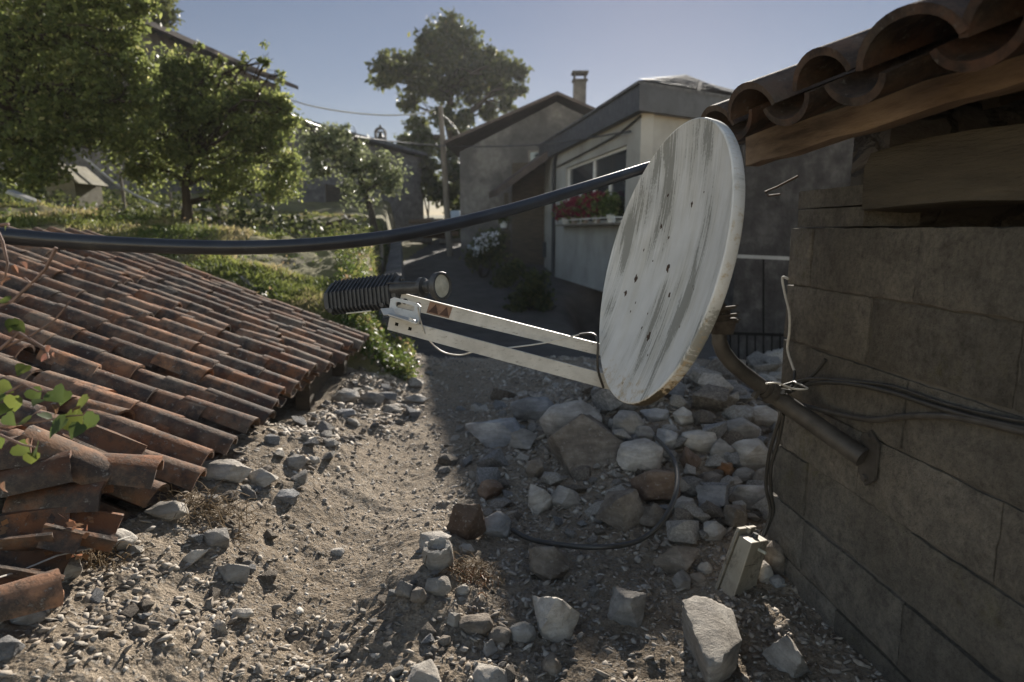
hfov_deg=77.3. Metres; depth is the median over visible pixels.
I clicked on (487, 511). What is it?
loose stone
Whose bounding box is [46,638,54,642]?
loose stone
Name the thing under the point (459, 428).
loose stone
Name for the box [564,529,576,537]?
loose stone
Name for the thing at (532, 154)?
window
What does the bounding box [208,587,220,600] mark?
loose stone
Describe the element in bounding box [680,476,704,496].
loose stone
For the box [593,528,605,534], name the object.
loose stone
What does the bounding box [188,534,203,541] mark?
loose stone
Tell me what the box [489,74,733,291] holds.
white house
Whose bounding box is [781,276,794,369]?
loose wire
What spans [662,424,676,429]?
loose stone
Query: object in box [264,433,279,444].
loose stone
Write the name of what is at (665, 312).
satellite dish
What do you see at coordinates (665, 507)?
loose stone
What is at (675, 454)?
loose stone
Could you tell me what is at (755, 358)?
loose stone
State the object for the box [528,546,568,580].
boulder
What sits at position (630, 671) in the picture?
loose stone
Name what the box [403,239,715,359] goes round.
road
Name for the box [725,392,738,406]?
loose stone
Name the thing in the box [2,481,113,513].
roof tile
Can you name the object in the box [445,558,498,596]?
dry straw
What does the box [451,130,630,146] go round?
overhead wire
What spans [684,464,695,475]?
loose stone
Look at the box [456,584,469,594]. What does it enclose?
stone
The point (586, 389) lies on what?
loose stone
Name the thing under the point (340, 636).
loose stone
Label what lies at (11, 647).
stone
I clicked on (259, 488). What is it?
loose stone
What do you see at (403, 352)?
bank weeds
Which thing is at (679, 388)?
loose stone
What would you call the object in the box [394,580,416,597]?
stone
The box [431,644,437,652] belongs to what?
loose stone
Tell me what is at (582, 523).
loose stone
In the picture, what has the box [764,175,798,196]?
wire hook
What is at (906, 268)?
block shed
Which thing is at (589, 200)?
potted flower
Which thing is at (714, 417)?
stone
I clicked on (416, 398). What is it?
stone
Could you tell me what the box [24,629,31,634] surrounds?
loose stone
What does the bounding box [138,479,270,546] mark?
dry straw
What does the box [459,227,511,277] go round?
flowering shrub
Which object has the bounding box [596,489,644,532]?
boulder
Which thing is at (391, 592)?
loose stone
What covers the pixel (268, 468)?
loose stone
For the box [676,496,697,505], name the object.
stone
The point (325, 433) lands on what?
loose stone
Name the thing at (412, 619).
dirt path
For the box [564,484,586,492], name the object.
loose stone
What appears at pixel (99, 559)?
dry straw
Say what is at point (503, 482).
loose stone
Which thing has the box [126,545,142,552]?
loose stone
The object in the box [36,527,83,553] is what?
roof tile
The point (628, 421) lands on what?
stone
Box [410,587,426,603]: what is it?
stone
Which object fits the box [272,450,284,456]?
loose stone
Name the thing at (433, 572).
loose stone
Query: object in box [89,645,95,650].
loose stone
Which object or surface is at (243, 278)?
fallen branch
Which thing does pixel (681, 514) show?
loose stone
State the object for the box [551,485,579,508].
stone
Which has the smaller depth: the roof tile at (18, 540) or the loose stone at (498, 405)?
the roof tile at (18, 540)
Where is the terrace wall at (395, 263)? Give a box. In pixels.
[379,228,406,345]
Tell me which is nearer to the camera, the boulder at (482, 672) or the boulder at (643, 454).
the boulder at (482, 672)
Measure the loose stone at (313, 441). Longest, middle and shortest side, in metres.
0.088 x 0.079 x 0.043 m
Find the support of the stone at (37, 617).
on the dirt path
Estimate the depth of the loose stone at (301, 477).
2.88 m
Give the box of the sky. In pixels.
[127,0,918,214]
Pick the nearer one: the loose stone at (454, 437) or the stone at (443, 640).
the stone at (443, 640)
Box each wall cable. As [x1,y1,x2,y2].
[773,380,1023,429]
[780,377,1023,423]
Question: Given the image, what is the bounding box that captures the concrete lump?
[422,537,453,572]
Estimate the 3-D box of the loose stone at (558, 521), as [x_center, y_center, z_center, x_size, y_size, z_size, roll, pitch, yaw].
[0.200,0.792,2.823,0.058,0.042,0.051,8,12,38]
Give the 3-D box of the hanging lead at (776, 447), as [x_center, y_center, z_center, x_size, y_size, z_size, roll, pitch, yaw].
[0.884,0.461,2.160,0.035,0.479,0.132,3,10,17]
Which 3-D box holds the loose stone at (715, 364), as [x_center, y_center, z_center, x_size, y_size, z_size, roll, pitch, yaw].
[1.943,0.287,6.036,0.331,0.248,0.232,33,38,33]
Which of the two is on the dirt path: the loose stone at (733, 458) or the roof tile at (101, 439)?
the loose stone at (733, 458)
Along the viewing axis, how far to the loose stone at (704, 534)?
2.58 m
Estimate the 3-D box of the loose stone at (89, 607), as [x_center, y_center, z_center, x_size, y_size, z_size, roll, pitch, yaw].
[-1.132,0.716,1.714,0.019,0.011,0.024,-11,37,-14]
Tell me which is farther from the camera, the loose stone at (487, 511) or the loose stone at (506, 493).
the loose stone at (506, 493)
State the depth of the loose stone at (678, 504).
2.77 m
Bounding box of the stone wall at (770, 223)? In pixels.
[724,137,853,359]
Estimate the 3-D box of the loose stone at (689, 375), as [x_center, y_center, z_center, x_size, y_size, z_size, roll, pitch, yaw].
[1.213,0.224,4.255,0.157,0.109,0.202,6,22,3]
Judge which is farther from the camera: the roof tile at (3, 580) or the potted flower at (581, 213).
the potted flower at (581, 213)
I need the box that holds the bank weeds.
[3,194,422,380]
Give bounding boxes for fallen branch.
[232,270,257,290]
[323,215,350,226]
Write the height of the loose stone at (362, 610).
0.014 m
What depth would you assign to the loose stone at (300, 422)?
3.89 m
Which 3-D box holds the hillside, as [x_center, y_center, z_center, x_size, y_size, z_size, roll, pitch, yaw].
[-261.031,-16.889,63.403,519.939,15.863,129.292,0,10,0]
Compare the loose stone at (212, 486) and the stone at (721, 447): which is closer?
the loose stone at (212, 486)
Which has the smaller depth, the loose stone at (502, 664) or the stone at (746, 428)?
the loose stone at (502, 664)
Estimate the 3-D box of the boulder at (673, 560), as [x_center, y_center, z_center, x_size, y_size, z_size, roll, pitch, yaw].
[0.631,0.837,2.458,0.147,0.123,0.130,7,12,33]
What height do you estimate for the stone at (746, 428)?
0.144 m
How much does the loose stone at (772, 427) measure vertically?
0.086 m
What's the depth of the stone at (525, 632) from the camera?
2.00 m
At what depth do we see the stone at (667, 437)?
3.37 m
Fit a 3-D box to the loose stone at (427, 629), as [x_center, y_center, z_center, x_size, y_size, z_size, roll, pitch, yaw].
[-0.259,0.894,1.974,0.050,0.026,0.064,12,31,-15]
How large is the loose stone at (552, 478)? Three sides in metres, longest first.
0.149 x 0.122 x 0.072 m
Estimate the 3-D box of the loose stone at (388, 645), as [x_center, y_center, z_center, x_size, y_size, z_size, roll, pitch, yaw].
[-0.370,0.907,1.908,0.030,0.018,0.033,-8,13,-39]
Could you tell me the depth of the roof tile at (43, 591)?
1.48 m
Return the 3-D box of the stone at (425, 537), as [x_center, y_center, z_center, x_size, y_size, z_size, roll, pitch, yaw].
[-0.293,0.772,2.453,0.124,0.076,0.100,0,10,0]
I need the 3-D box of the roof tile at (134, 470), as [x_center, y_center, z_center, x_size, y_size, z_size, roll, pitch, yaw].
[-1.242,0.403,2.051,0.214,0.108,0.186,-3,10,-18]
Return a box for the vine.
[0,217,99,491]
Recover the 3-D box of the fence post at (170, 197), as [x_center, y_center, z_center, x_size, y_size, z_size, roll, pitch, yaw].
[-5.732,-2.207,10.782,0.071,0.603,0.058,0,10,0]
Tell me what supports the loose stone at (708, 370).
on the dirt path
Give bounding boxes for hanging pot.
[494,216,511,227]
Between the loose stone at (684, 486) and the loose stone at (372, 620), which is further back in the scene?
the loose stone at (684, 486)
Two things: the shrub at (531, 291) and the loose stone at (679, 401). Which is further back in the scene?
the shrub at (531, 291)
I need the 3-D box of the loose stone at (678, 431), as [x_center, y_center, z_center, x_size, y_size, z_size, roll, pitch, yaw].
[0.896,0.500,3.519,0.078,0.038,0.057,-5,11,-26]
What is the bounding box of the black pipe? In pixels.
[0,137,745,254]
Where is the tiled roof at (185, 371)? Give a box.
[0,225,369,521]
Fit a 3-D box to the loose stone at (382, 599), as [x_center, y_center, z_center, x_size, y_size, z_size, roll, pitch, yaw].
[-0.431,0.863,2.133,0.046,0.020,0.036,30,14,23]
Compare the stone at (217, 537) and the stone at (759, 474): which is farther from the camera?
the stone at (759, 474)
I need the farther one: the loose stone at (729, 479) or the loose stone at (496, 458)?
the loose stone at (496, 458)
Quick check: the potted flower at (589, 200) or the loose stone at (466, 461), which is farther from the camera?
the potted flower at (589, 200)
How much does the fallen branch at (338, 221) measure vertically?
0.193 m
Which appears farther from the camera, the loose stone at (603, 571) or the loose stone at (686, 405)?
the loose stone at (686, 405)
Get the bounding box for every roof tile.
[0,435,32,469]
[0,450,72,497]
[0,507,70,550]
[0,550,70,582]
[0,567,40,584]
[0,568,63,621]
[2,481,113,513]
[14,425,112,489]
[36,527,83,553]
[40,510,123,552]
[62,424,146,454]
[103,453,163,488]
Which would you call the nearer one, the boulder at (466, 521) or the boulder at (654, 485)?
the boulder at (466, 521)
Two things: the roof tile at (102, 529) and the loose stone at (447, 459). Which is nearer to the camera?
the roof tile at (102, 529)
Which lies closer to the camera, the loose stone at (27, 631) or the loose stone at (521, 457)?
the loose stone at (27, 631)
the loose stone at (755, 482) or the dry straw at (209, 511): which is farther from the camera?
the loose stone at (755, 482)
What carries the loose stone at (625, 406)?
on the dirt path
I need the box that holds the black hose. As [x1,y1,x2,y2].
[510,436,679,549]
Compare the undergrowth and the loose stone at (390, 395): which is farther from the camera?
the undergrowth
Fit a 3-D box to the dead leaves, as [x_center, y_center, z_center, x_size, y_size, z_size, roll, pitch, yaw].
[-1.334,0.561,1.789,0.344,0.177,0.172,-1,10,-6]
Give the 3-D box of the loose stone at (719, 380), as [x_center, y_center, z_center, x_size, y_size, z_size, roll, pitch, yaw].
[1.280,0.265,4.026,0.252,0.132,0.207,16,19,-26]
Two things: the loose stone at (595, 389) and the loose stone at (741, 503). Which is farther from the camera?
the loose stone at (595, 389)
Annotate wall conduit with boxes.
[780,389,1023,435]
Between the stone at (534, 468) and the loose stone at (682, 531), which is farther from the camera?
the stone at (534, 468)
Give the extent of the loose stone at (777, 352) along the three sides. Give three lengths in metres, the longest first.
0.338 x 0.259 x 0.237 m
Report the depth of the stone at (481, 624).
2.00 m
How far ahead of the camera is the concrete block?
2.27 m
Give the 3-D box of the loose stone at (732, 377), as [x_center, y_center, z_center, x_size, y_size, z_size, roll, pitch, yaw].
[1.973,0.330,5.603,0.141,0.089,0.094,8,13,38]
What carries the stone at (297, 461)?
on the dirt path
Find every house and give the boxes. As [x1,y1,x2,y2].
[0,1,297,193]
[222,111,431,241]
[444,70,594,259]
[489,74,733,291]
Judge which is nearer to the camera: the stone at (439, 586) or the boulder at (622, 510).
the stone at (439, 586)
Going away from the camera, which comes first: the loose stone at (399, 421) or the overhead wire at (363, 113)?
the loose stone at (399, 421)
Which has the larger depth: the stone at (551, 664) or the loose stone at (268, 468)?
the loose stone at (268, 468)
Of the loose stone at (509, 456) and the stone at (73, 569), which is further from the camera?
the loose stone at (509, 456)
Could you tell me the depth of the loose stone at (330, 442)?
3.43 m
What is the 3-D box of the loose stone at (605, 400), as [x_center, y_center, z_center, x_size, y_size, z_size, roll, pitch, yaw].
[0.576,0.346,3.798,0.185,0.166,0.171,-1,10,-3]
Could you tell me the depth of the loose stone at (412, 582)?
2.15 m
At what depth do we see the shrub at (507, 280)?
18.04 m
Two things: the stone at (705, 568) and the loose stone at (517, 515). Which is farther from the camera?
the loose stone at (517, 515)
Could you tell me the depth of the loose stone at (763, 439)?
3.45 m
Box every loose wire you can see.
[765,381,808,389]
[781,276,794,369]
[790,358,827,391]
[790,370,795,387]
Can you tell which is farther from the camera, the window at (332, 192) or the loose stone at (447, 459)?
the window at (332, 192)
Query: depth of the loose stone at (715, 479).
3.06 m
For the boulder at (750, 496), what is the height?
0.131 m
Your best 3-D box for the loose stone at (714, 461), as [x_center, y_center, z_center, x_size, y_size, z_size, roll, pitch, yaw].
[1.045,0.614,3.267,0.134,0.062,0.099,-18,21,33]
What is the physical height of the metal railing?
1.265 m
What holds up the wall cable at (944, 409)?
attached to the block shed at (906, 268)
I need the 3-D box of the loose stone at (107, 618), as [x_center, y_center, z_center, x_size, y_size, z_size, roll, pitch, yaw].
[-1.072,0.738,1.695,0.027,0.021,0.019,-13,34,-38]
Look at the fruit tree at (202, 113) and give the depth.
8.50 m
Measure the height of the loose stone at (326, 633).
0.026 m
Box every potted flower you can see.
[551,200,571,223]
[559,196,579,223]
[568,193,593,223]
[578,191,608,222]
[591,189,622,222]
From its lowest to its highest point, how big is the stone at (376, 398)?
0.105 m
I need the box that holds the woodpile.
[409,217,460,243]
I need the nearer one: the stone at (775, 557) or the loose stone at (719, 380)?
the stone at (775, 557)
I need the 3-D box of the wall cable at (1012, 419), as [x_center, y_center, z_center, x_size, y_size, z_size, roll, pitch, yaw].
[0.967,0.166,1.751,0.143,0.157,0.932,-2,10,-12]
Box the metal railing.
[729,254,788,365]
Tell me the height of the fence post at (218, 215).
0.652 m
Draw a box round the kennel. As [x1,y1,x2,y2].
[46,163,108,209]
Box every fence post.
[118,170,125,209]
[168,192,173,216]
[216,204,220,225]
[379,244,383,270]
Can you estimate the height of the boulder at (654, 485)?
0.179 m
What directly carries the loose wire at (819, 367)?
attached to the block shed at (906, 268)
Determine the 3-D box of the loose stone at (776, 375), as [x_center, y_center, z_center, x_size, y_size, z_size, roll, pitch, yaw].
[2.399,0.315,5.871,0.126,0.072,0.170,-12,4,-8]
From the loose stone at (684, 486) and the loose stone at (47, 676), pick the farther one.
the loose stone at (684, 486)
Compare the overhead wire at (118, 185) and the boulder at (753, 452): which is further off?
the overhead wire at (118, 185)
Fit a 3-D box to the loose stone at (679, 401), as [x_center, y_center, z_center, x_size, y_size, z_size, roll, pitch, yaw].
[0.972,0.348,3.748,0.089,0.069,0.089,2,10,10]
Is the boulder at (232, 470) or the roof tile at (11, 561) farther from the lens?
the boulder at (232, 470)
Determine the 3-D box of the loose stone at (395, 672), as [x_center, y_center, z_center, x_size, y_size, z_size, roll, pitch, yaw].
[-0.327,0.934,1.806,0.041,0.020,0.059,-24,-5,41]
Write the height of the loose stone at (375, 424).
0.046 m
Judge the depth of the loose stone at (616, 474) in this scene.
3.19 m
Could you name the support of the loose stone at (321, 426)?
on the dirt path
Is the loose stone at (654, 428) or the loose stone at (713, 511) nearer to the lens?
the loose stone at (713, 511)
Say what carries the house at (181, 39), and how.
on the hillside
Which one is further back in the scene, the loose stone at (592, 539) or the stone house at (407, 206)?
the stone house at (407, 206)
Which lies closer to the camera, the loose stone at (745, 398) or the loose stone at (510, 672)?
the loose stone at (510, 672)
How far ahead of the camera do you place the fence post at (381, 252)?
12.36 m
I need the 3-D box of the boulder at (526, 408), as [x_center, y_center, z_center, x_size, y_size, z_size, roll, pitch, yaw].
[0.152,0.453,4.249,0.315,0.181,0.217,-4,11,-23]
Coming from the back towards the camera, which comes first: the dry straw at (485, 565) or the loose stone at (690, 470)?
the loose stone at (690, 470)
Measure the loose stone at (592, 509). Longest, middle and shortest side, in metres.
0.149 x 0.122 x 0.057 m
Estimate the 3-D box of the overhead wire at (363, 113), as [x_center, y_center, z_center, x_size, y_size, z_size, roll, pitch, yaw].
[-5.947,-8.242,22.037,6.015,1.157,2.827,2,10,9]
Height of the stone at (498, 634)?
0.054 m
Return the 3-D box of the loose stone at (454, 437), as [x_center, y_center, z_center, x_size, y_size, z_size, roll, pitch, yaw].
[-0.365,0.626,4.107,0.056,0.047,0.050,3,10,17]
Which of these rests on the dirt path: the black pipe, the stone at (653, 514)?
the stone at (653, 514)
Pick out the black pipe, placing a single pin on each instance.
(21, 237)
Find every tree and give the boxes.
[0,0,170,194]
[93,39,311,223]
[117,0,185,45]
[286,119,413,231]
[364,5,533,209]
[404,126,441,217]
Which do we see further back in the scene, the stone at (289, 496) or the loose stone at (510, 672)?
the stone at (289, 496)
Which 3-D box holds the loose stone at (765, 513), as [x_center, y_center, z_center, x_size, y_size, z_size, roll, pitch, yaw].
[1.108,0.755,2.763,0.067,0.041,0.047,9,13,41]
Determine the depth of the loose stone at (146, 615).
1.75 m
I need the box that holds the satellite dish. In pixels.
[323,117,879,484]
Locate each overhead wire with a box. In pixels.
[75,150,214,211]
[289,99,434,115]
[290,113,444,145]
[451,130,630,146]
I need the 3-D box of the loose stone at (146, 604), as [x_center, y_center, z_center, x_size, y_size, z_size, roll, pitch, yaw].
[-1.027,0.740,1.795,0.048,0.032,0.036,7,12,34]
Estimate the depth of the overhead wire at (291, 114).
20.01 m
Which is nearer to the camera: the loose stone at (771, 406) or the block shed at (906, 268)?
the block shed at (906, 268)
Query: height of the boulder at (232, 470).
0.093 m
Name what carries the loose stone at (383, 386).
on the dirt path
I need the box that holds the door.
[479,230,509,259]
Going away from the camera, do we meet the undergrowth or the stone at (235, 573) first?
the stone at (235, 573)
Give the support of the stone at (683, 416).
on the dirt path
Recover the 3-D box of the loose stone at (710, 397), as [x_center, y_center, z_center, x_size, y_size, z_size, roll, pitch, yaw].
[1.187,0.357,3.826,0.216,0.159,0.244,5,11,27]
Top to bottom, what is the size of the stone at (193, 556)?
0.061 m
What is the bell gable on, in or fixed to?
on the hillside
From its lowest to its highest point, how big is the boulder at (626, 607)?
0.117 m
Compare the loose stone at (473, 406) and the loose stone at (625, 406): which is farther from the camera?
the loose stone at (473, 406)
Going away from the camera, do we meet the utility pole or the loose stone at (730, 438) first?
the loose stone at (730, 438)
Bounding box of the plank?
[5,190,41,203]
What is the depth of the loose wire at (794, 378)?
2.20 m
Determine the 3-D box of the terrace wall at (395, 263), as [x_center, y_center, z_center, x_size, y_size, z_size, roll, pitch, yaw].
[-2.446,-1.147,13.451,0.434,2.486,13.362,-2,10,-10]
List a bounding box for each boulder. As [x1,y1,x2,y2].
[144,501,188,520]
[201,459,251,482]
[446,503,485,539]
[464,417,520,447]
[471,663,507,681]
[510,397,553,421]
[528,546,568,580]
[532,596,579,642]
[539,400,601,436]
[547,413,624,478]
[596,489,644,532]
[607,586,646,626]
[616,438,662,471]
[629,469,680,500]
[653,546,698,574]
[682,595,741,681]
[729,485,768,510]
[731,438,771,469]
[751,405,777,427]
[762,635,808,677]
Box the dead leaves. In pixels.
[0,514,94,559]
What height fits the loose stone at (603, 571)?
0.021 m
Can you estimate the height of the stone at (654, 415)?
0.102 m
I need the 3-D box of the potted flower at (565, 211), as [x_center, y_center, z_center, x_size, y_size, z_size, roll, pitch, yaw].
[1.661,-3.423,16.659,0.810,0.741,0.847,-5,11,-27]
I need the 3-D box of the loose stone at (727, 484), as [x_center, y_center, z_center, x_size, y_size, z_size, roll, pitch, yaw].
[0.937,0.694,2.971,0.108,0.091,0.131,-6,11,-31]
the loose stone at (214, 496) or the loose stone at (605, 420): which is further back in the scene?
the loose stone at (605, 420)
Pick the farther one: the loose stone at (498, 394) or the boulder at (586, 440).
the loose stone at (498, 394)
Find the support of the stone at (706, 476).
on the dirt path
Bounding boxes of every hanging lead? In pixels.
[761,412,783,536]
[765,415,784,535]
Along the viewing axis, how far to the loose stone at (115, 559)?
1.95 m
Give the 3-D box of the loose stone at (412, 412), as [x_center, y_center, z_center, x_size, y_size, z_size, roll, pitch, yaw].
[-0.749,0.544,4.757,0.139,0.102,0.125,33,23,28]
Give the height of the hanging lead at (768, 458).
0.485 m
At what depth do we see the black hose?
2.54 m
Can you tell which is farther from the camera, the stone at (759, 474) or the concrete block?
the stone at (759, 474)
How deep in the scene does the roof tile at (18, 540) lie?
1.81 m
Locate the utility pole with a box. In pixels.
[432,106,452,255]
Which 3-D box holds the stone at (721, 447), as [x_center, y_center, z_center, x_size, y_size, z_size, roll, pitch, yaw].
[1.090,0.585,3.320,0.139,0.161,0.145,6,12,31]
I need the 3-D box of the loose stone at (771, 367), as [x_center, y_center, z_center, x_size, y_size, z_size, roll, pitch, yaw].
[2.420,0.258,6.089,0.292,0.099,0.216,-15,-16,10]
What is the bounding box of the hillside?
[0,176,443,375]
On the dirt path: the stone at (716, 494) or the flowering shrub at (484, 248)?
the stone at (716, 494)
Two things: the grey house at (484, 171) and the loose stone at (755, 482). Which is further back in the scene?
the grey house at (484, 171)
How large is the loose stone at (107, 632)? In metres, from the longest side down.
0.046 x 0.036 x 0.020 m
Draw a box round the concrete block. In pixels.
[715,525,767,599]
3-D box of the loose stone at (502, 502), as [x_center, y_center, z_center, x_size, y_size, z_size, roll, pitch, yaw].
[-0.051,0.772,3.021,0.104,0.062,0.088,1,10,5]
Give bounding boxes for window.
[325,184,347,202]
[528,150,538,161]
[568,146,626,223]
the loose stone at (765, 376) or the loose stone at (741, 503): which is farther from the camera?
the loose stone at (765, 376)
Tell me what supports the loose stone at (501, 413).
on the dirt path
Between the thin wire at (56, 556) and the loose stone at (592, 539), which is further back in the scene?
the loose stone at (592, 539)
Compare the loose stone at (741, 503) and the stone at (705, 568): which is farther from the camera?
the loose stone at (741, 503)
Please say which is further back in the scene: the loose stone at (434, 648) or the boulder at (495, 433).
the boulder at (495, 433)
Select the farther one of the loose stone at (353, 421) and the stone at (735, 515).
the loose stone at (353, 421)
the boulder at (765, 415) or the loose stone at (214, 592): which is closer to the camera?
the loose stone at (214, 592)
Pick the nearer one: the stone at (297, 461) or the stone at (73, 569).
the stone at (73, 569)
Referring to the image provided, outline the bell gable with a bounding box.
[374,125,386,139]
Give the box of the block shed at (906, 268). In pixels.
[701,0,1023,681]
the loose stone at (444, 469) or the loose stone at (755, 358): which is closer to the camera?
the loose stone at (444, 469)
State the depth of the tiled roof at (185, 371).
3.49 m
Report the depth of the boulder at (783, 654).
1.85 m
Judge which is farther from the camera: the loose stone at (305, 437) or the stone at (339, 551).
the loose stone at (305, 437)
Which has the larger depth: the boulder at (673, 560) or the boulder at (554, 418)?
the boulder at (554, 418)
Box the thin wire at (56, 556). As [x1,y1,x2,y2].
[0,536,131,577]
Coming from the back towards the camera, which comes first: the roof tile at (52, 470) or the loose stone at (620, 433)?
the loose stone at (620, 433)
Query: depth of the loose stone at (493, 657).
1.92 m
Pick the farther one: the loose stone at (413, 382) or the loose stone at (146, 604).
the loose stone at (413, 382)
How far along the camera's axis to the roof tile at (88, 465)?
1.94 m
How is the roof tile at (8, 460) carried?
on the roof tile at (52, 470)
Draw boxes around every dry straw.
[73,541,155,571]
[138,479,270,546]
[424,547,510,591]
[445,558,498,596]
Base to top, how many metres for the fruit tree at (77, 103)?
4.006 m
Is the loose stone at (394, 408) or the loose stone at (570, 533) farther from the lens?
the loose stone at (394, 408)
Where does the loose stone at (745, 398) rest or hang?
on the dirt path
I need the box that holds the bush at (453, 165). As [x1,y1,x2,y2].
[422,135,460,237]
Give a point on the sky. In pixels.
(323, 47)
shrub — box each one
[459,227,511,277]
[489,252,530,288]
[502,266,557,312]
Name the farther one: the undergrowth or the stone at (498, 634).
the undergrowth
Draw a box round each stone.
[0,635,24,660]
[9,610,46,625]
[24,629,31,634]
[43,674,50,680]
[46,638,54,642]
[64,557,82,578]
[85,604,92,610]
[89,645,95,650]
[90,587,103,602]
[96,628,115,636]
[101,614,112,621]
[107,590,115,596]
[108,556,118,563]
[112,528,137,551]
[119,602,138,616]
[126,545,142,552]
[129,623,148,637]
[137,598,154,611]
[139,613,151,618]
[183,550,207,563]
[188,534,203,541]
[203,528,229,547]
[204,494,218,506]
[208,484,218,490]
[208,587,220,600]
[212,619,227,634]
[217,563,249,583]
[222,490,238,501]
[229,608,254,618]
[240,484,252,489]
[242,488,256,498]
[242,560,252,564]
[248,564,255,572]
[249,468,278,487]
[253,486,262,490]
[259,570,277,585]
[261,464,272,472]
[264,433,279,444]
[264,529,277,539]
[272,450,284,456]
[275,489,299,504]
[286,454,305,469]
[290,469,307,483]
[291,416,306,427]
[301,434,308,440]
[303,437,319,445]
[308,456,319,464]
[314,420,334,434]
[319,430,331,437]
[322,451,335,459]
[323,630,331,636]
[324,438,339,446]
[331,547,344,555]
[332,388,359,402]
[334,408,355,416]
[338,632,349,639]
[346,418,360,426]
[354,435,362,439]
[359,392,385,404]
[360,608,365,613]
[368,618,376,622]
[370,422,378,427]
[377,595,386,604]
[379,392,396,400]
[380,383,389,391]
[383,400,393,404]
[383,641,392,650]
[384,405,400,412]
[385,665,403,678]
[387,589,395,595]
[393,419,405,424]
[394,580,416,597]
[404,394,426,403]
[405,406,420,417]
[406,659,439,681]
[408,377,423,387]
[408,580,417,584]
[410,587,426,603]
[419,531,451,549]
[420,622,435,636]
[421,633,434,643]
[424,576,451,597]
[431,570,439,575]
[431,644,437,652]
[437,453,459,465]
[437,647,444,653]
[438,466,451,473]
[438,635,450,646]
[446,612,460,627]
[451,435,459,440]
[455,425,464,431]
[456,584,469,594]
[458,613,493,635]
[459,543,474,553]
[461,454,472,466]
[469,404,478,410]
[473,404,487,412]
[476,448,508,467]
[476,467,501,486]
[477,479,503,499]
[482,639,497,656]
[483,508,492,515]
[483,511,511,537]
[488,626,511,644]
[490,388,516,399]
[490,497,512,508]
[491,655,498,659]
[493,400,506,409]
[497,478,510,488]
[497,661,506,667]
[498,409,506,416]
[502,490,512,496]
[505,454,512,459]
[505,664,515,681]
[509,622,535,643]
[510,428,537,449]
[514,512,521,520]
[515,453,528,461]
[525,457,543,477]
[527,423,538,431]
[528,484,552,514]
[540,471,562,484]
[542,652,561,675]
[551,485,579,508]
[553,516,562,524]
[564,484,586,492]
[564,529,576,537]
[571,465,590,480]
[577,520,586,525]
[580,383,593,394]
[584,500,603,516]
[587,535,597,543]
[588,579,596,586]
[590,386,605,406]
[592,389,624,410]
[593,517,602,523]
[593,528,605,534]
[598,569,605,573]
[602,417,612,426]
[606,484,625,492]
[608,419,612,429]
[610,470,623,478]
[612,410,644,434]
[612,429,630,437]
[616,403,638,410]
[622,434,639,440]
[625,668,634,674]
[635,426,654,440]
[635,469,643,474]
[639,503,668,527]
[640,408,669,421]
[650,426,659,435]
[655,428,677,450]
[657,668,665,672]
[659,504,673,510]
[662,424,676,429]
[663,449,678,458]
[666,520,699,543]
[668,382,685,396]
[670,394,685,407]
[671,429,682,435]
[672,401,689,408]
[672,435,687,449]
[672,570,690,589]
[673,407,693,425]
[673,501,696,508]
[673,508,692,519]
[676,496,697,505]
[679,446,701,468]
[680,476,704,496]
[680,478,690,491]
[680,504,710,523]
[681,430,716,451]
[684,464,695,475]
[685,363,702,384]
[689,572,705,582]
[691,369,712,387]
[691,384,729,411]
[692,410,712,425]
[695,484,728,507]
[697,562,712,574]
[698,372,733,391]
[698,471,722,481]
[698,530,708,538]
[699,409,716,422]
[700,482,729,498]
[700,500,723,518]
[701,367,722,375]
[703,358,730,379]
[703,421,727,438]
[703,521,726,541]
[704,454,727,467]
[706,477,720,481]
[710,438,735,461]
[713,469,724,477]
[717,462,733,475]
[720,475,734,486]
[721,431,742,445]
[721,504,747,528]
[722,405,754,421]
[724,452,741,466]
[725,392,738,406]
[726,380,746,395]
[726,417,760,439]
[729,374,742,383]
[732,467,754,484]
[732,476,742,485]
[732,500,745,510]
[738,395,754,402]
[746,351,766,367]
[746,480,763,484]
[747,513,759,521]
[751,496,768,510]
[752,363,781,372]
[752,466,773,484]
[757,435,770,442]
[758,373,776,380]
[758,560,773,582]
[759,426,770,434]
[761,403,777,411]
[763,356,781,371]
[763,509,768,519]
[764,540,785,575]
[765,348,782,360]
[769,372,781,379]
[769,421,776,432]
[769,574,784,587]
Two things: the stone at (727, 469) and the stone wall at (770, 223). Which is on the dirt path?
the stone at (727, 469)
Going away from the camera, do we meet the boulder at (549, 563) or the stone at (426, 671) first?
the stone at (426, 671)
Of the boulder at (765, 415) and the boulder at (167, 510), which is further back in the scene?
the boulder at (765, 415)
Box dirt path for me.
[0,353,885,681]
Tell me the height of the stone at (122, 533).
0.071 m
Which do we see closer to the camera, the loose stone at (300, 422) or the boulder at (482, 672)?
the boulder at (482, 672)
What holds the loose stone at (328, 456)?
on the dirt path
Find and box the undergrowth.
[0,179,383,272]
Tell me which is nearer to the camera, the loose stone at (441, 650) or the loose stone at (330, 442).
the loose stone at (441, 650)
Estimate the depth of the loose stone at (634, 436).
3.46 m
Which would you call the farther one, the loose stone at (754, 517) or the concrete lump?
the loose stone at (754, 517)

